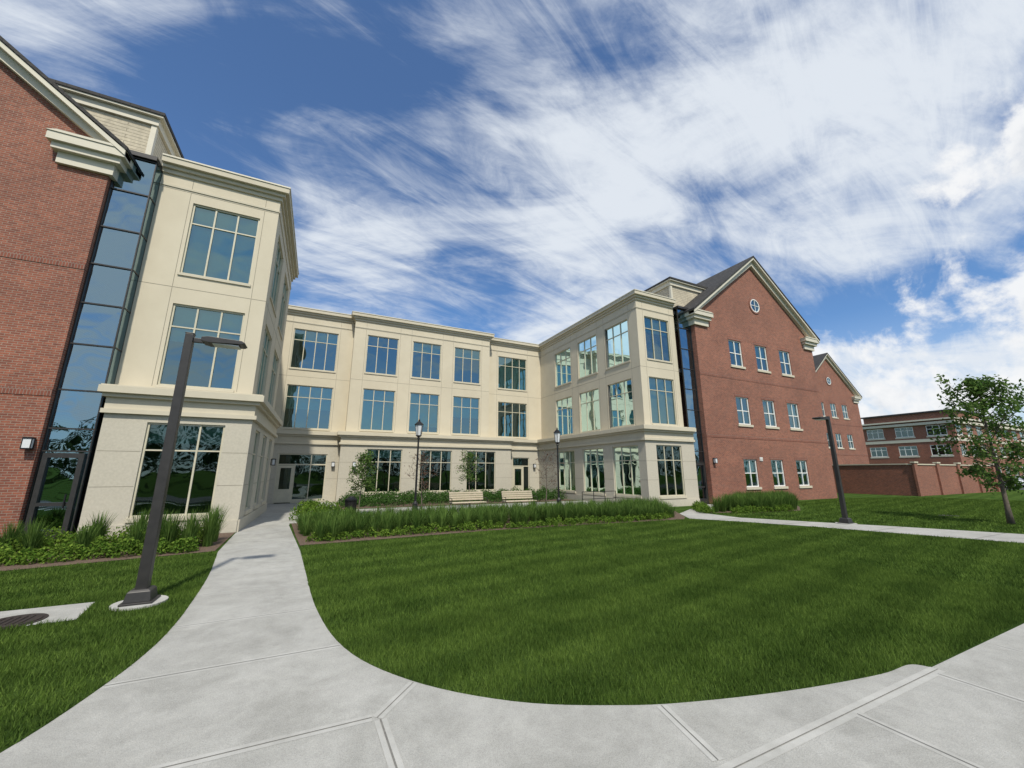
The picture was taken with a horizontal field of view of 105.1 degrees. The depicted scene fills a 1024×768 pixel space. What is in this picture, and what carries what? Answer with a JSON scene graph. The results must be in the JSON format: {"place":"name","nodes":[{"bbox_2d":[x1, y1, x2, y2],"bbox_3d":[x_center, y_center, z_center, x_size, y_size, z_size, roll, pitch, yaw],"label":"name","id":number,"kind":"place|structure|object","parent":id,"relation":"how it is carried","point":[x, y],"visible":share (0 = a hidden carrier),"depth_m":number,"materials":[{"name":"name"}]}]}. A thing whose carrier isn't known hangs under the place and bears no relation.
{"place":"outdoors","nodes":[
{"label":"outdoors","id":0,"kind":"place"},
{"bbox_2d":[289,501,597,522],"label":"concrete courtyard","id":1,"kind":"structure","parent":0,"point":[292,521],"depth_m":22.53,"materials":[{"name":"grey concrete"}]},
{"bbox_2d":[288,499,354,519],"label":"leafy shrubs","id":2,"kind":"object","parent":1,"relation":"on","point":[307,505],"visible":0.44,"depth_m":16.97,"materials":[{"name":"green plant"}]},
{"bbox_2d":[346,449,381,510],"bbox_3d":[-6.988,4.524,18.392,1.688,3.234,1.455,2,-13,-10],"label":"young shade tree","id":3,"kind":"object","parent":1,"relation":"on","point":[363,460],"visible":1,"depth_m":18.38,"materials":[{"name":"green plant"}]},
{"bbox_2d":[412,419,423,509],"bbox_3d":[-4.700,4.026,19.421,0.460,4.650,0.398,6,-14,-25],"label":"lamp post","id":4,"kind":"object","parent":1,"relation":"on","point":[419,424],"visible":0.84,"depth_m":19.53,"materials":[{"name":"black metal"}]},
{"bbox_2d":[404,451,441,506],"bbox_3d":[-4.995,5.324,21.847,2.118,3.186,1.438,-3,-13,11],"label":"ornamental tree","id":5,"kind":"object","parent":1,"relation":"on","point":[424,472],"visible":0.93,"depth_m":21.95,"materials":[{"name":"green plant"}]},
{"bbox_2d":[448,491,485,507],"bbox_3d":[-2.340,6.206,20.758,1.976,0.986,0.677,6,-14,-25],"label":"park bench","id":6,"kind":"object","parent":1,"relation":"on","point":[461,496],"visible":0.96,"depth_m":20.93,"materials":[{"name":"beige wood"}]},
{"bbox_2d":[455,450,482,506],"bbox_3d":[-2.504,5.416,22.518,1.568,3.299,1.538,0,-13,1],"label":"young shade tree","id":7,"kind":"object","parent":1,"relation":"on","point":[469,460],"visible":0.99,"depth_m":22.61,"materials":[{"name":"green plant"}]},
{"bbox_2d":[501,490,536,506],"bbox_3d":[0.403,6.448,21.835,1.976,0.986,0.677,6,-14,-25],"label":"park bench","id":8,"kind":"object","parent":1,"relation":"on","point":[509,495],"visible":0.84,"depth_m":21.94,"materials":[{"name":"beige wood"}]},
{"bbox_2d":[535,447,567,502],"bbox_3d":[2.480,5.754,24.654,2.137,3.578,1.723,2,-13,-8],"label":"ornamental tree","id":9,"kind":"object","parent":1,"relation":"on","point":[546,470],"visible":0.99,"depth_m":24.77,"materials":[{"name":"green plant"}]},
{"bbox_2d":[554,428,560,502],"bbox_3d":[2.581,4.675,21.972,0.460,4.500,0.398,6,-14,-25],"label":"lamp post","id":10,"kind":"object","parent":1,"relation":"on","point":[557,432],"visible":0.89,"depth_m":22.09,"materials":[{"name":"black metal"}]},
{"bbox_2d":[582,491,615,501],"bbox_3d":[5.055,6.661,22.638,2.444,0.917,0.040,6,-14,-25],"label":"metal railing","id":11,"kind":"object","parent":1,"relation":"on","point":[598,491],"visible":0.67,"depth_m":22.63,"materials":[{"name":"black metal"}]},
{"bbox_2d":[0,489,1023,752],"bbox_3d":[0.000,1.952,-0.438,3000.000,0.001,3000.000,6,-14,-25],"label":"ground","id":12,"kind":"structure","parent":0,"point":[1012,495],"depth_m":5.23,"materials":[{"name":"green plant"}]},
{"bbox_2d":[0,602,92,625],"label":"concrete pad","id":13,"kind":"object","parent":12,"relation":"on","point":[70,611],"visible":0.5,"depth_m":5.74,"materials":[{"name":"grey concrete"}]},
{"bbox_2d":[0,613,48,628],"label":"manhole cover","id":14,"kind":"object","parent":13,"relation":"on","point":[23,618],"visible":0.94,"depth_m":5.39,"materials":[{"name":"metal"}]},
{"bbox_2d":[0,61,110,538],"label":"brick walls","id":15,"kind":"structure","parent":12,"relation":"on","point":[51,211],"depth_m":12.37,"materials":[{"name":"red brick"}]},
{"bbox_2d":[19,437,35,449],"bbox_3d":[-14.071,1.725,11.406,0.208,0.350,0.228,6,-14,-25],"label":"wall lantern","id":16,"kind":"object","parent":15,"relation":"attached to","point":[28,443],"depth_m":11.34,"materials":[{"name":"white glass"}]},
{"bbox_2d":[0,41,155,211],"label":"stone and wood trim","id":17,"kind":"object","parent":15,"relation":"attached to","point":[100,151],"visible":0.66,"depth_m":13.18,"materials":[{"name":"white paint"}]},
{"bbox_2d":[0,35,135,163],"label":"shingle roof","id":18,"kind":"structure","parent":17,"relation":"on","point":[62,92],"depth_m":13.13,"materials":[{"name":"grey"}]},
{"bbox_2d":[50,78,183,166],"bbox_3d":[-17.063,-9.211,16.107,5.000,3.130,3.980,6,-14,-25],"label":"siding dormer","id":19,"kind":"object","parent":15,"relation":"attached to","point":[137,128],"visible":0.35,"depth_m":15.36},
{"bbox_2d":[20,149,162,538],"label":"connector frames","id":20,"kind":"structure","parent":12,"relation":"on","point":[33,504],"depth_m":12.00,"materials":[{"name":"black metal"}]},
{"bbox_2d":[25,159,161,532],"bbox_3d":[-13.681,-1.749,13.028,1.092,13.080,0.492,6,-14,-25],"label":"connector glass","id":21,"kind":"object","parent":20,"relation":"in","point":[86,367],"visible":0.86,"depth_m":12.86,"materials":[{"name":"blue glass"}]},
{"bbox_2d":[0,532,234,570],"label":"mulch bed","id":22,"kind":"object","parent":12,"relation":"on","point":[222,538],"visible":0.2,"depth_m":9.23,"materials":[{"name":"brown soil"}]},
{"bbox_2d":[0,523,203,565],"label":"shrub row","id":23,"kind":"object","parent":22,"relation":"on","point":[65,547],"visible":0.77,"depth_m":9.42,"materials":[{"name":"green plant"}]},
{"bbox_2d":[0,503,229,555],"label":"ornamental grass clumps","id":24,"kind":"object","parent":22,"relation":"on","point":[212,526],"visible":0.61,"depth_m":10.34,"materials":[{"name":"green plant"}]},
{"bbox_2d":[73,176,161,531],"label":"connector floors","id":25,"kind":"structure","parent":12,"relation":"on","point":[87,476],"depth_m":13.97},
{"bbox_2d":[109,332,246,610],"bbox_3d":[-5.559,1.286,6.690,1.197,4.460,0.680,6,-14,-25],"label":"street lamp","id":26,"kind":"object","parent":12,"relation":"on","point":[142,593],"visible":1,"depth_m":6.44,"materials":[{"name":"metal"}]},
{"bbox_2d":[345,496,356,510],"bbox_3d":[-6.991,5.365,16.961,0.500,0.960,0.500,6,-14,-25],"label":"litter bin","id":27,"kind":"object","parent":12,"relation":"on","point":[351,501],"visible":0.48,"depth_m":16.86,"materials":[{"name":"black metal"}]},
{"bbox_2d":[78,172,698,531],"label":"walls","id":28,"kind":"structure","parent":12,"relation":"on","point":[117,458],"depth_m":24.55,"materials":[{"name":"stone"}]},
{"bbox_2d":[77,153,699,537],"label":"cornices and sills","id":29,"kind":"object","parent":28,"relation":"attached to","point":[197,402],"visible":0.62,"depth_m":23.85,"materials":[{"name":"stone"}]},
{"bbox_2d":[97,182,695,486],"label":"panel joints","id":30,"kind":"object","parent":28,"relation":"attached to","point":[365,344],"visible":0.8,"depth_m":25.60,"materials":[{"name":"beige concrete"}]},
{"bbox_2d":[129,204,684,517],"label":"window frames","id":31,"kind":"structure","parent":28,"relation":"in","point":[282,495],"depth_m":25.67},
{"bbox_2d":[133,207,682,514],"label":"window glass panes","id":32,"kind":"object","parent":31,"relation":"in","point":[202,489],"visible":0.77,"depth_m":26.45,"materials":[{"name":"blue glass"}]},
{"bbox_2d":[339,498,570,508],"bbox_3d":[-3.446,8.130,27.146,15.800,0.001,5.100,6,-14,-25],"label":"mulch bed","id":33,"kind":"object","parent":12,"relation":"on","point":[428,503],"visible":0.3,"depth_m":25.34,"materials":[{"name":"brown soil"}]},
{"bbox_2d":[338,485,567,507],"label":"foundation shrubs","id":34,"kind":"object","parent":33,"relation":"on","point":[377,498],"visible":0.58,"depth_m":25.69,"materials":[{"name":"green plant"}]},
{"bbox_2d":[331,330,611,426],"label":"interior floors","id":35,"kind":"structure","parent":12,"relation":"on","point":[608,385],"depth_m":27.69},
{"bbox_2d":[291,511,684,544],"bbox_3d":[0.504,5.800,16.763,17.750,0.001,5.800,6,-14,-25],"label":"mulch bed","id":36,"kind":"object","parent":12,"relation":"on","point":[301,538],"visible":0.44,"depth_m":12.98,"materials":[{"name":"brown soil"}]},
{"bbox_2d":[293,496,676,540],"bbox_3d":[0.506,5.388,16.862,17.832,0.870,5.484,6,-14,-25],"label":"ornamental grass bed","id":37,"kind":"object","parent":36,"relation":"on","point":[338,521],"visible":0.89,"depth_m":14.68,"materials":[{"name":"green plant"}]},
{"bbox_2d":[305,511,672,541],"bbox_3d":[0.496,5.108,14.516,14.471,0.401,1.019,6,-14,-23],"label":"shrub row","id":38,"kind":"object","parent":36,"relation":"on","point":[471,525],"visible":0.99,"depth_m":13.91,"materials":[{"name":"green plant"}]},
{"bbox_2d":[0,502,1023,767],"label":"concrete walkway","id":39,"kind":"structure","parent":12,"relation":"on","point":[158,722],"depth_m":3.31,"materials":[{"name":"grey concrete"}]},
{"bbox_2d":[673,311,682,376],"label":"connector floors","id":40,"kind":"structure","parent":12,"relation":"on","point":[674,317],"depth_m":27.54,"materials":[{"name":"black metal"}]},
{"bbox_2d":[673,305,708,503],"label":"connector frames","id":41,"kind":"structure","parent":12,"relation":"on","point":[705,486],"depth_m":26.06,"materials":[{"name":"black metal"}]},
{"bbox_2d":[676,309,705,498],"bbox_3d":[11.939,1.212,26.224,1.192,13.080,0.240,6,-14,-25],"label":"connector glass","id":42,"kind":"object","parent":41,"relation":"in","point":[690,382],"visible":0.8,"depth_m":26.27,"materials":[{"name":"blue glass"}]},
{"bbox_2d":[711,506,799,512],"bbox_3d":[14.585,7.250,23.226,4.129,0.001,11.112,-8,-15,30],"label":"mulch bed","id":43,"kind":"object","parent":12,"relation":"on","point":[798,507],"visible":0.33,"depth_m":20.21,"materials":[{"name":"brown soil"}]},
{"bbox_2d":[690,500,793,513],"bbox_3d":[11.981,6.276,20.101,5.207,0.585,3.164,-3,-13,15],"label":"shrub row","id":44,"kind":"object","parent":43,"relation":"on","point":[699,506],"visible":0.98,"depth_m":19.81,"materials":[{"name":"green plant"}]},
{"bbox_2d":[707,488,799,511],"bbox_3d":[14.524,6.614,22.627,4.035,1.003,10.179,-10,-16,39],"label":"ornamental grass bed","id":45,"kind":"object","parent":43,"relation":"on","point":[757,498],"visible":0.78,"depth_m":20.51,"materials":[{"name":"green plant"}]},
{"bbox_2d":[675,268,837,503],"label":"brick walls","id":46,"kind":"structure","parent":12,"relation":"on","point":[729,443],"depth_m":28.93,"materials":[{"name":"red brick"}]},
{"bbox_2d":[674,258,819,489],"bbox_3d":[13.870,1.057,40.295,15.160,17.906,24.860,6,-14,-25],"label":"stone and wood trim","id":47,"kind":"object","parent":46,"relation":"attached to","point":[697,315],"visible":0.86,"depth_m":31.00,"materials":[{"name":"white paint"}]},
{"bbox_2d":[684,256,819,340],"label":"shingle roof","id":48,"kind":"structure","parent":47,"relation":"on","point":[713,283],"depth_m":30.74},
{"bbox_2d":[644,277,707,306],"bbox_3d":[13.022,-5.783,31.382,5.000,3.130,3.980,6,-14,-25],"label":"siding dormer","id":49,"kind":"object","parent":48,"relation":"on","point":[683,293],"visible":0.34,"depth_m":29.61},
{"bbox_2d":[728,300,807,485],"bbox_3d":[20.508,2.002,37.073,7.224,14.270,19.696,-2,-13,7],"label":"sash glass","id":50,"kind":"object","parent":47,"relation":"on","point":[746,421],"visible":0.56,"depth_m":28.98,"materials":[{"name":"blue glass"}]},
{"bbox_2d":[728,340,809,486],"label":"sash frames","id":51,"kind":"structure","parent":46,"relation":"in","point":[768,413],"depth_m":29.04,"materials":[{"name":"white wood"}]},
{"bbox_2d":[812,416,856,524],"bbox_3d":[12.978,3.429,15.848,1.197,4.290,0.680,6,-14,-25],"label":"street lamp","id":52,"kind":"object","parent":12,"relation":"on","point":[845,519],"visible":0.99,"depth_m":15.85,"materials":[{"name":"metal"}]},
{"bbox_2d":[816,360,868,464],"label":"brick walls","id":53,"kind":"structure","parent":12,"relation":"on","point":[837,392],"depth_m":56.12,"materials":[{"name":"red brick"}]},
{"bbox_2d":[821,402,853,447],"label":"sash frames","id":54,"kind":"structure","parent":53,"relation":"in","point":[845,417],"depth_m":55.59,"materials":[{"name":"white wood"}]},
{"bbox_2d":[816,354,861,449],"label":"stone and wood trim","id":55,"kind":"object","parent":53,"relation":"attached to","point":[856,397],"visible":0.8,"depth_m":57.63,"materials":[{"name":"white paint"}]},
{"bbox_2d":[821,378,852,447],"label":"sash glass","id":56,"kind":"object","parent":55,"relation":"on","point":[834,415],"visible":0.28,"depth_m":55.58,"materials":[{"name":"blue glass"}]},
{"bbox_2d":[813,353,861,396],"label":"shingle roof","id":57,"kind":"structure","parent":55,"relation":"on","point":[818,359],"depth_m":56.81,"materials":[{"name":"grey"}]},
{"bbox_2d":[862,411,1023,475],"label":"walls","id":58,"kind":"structure","parent":12,"relation":"on","point":[923,448],"depth_m":83.08,"materials":[{"name":"red brick"}]},
{"bbox_2d":[861,409,1023,458],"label":"trim bands","id":59,"kind":"object","parent":58,"relation":"attached to","point":[910,441],"depth_m":83.75,"materials":[{"name":"beige stone"}]},
{"bbox_2d":[866,424,1023,475],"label":"frames","id":60,"kind":"structure","parent":58,"relation":"attached to","point":[881,450],"depth_m":84.19,"materials":[{"name":"white paint"}]},
{"bbox_2d":[867,425,1023,474],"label":"glass","id":61,"kind":"object","parent":60,"relation":"attached to","point":[902,449],"visible":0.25,"depth_m":84.21,"materials":[{"name":"blue glass"}]},
{"bbox_2d":[928,374,1023,524],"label":"young shade tree","id":62,"kind":"object","parent":12,"relation":"on","point":[984,402],"visible":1,"depth_m":16.02,"materials":[{"name":"green plant"}]},
{"bbox_2d":[0,0,1023,425],"label":"sky","id":63,"kind":"structure","parent":0,"point":[515,170],"materials":[{"name":"blue"}]},
{"bbox_2d":[679,504,1023,542],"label":"concrete side path","id":64,"kind":"structure","parent":0,"point":[1004,537],"depth_m":14.16,"materials":[{"name":"grey concrete"}]},
{"bbox_2d":[832,461,1000,495],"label":"brick enclosure wall","id":65,"kind":"structure","parent":0,"point":[913,478],"depth_m":35.72,"materials":[{"name":"red brick"}]}
]}

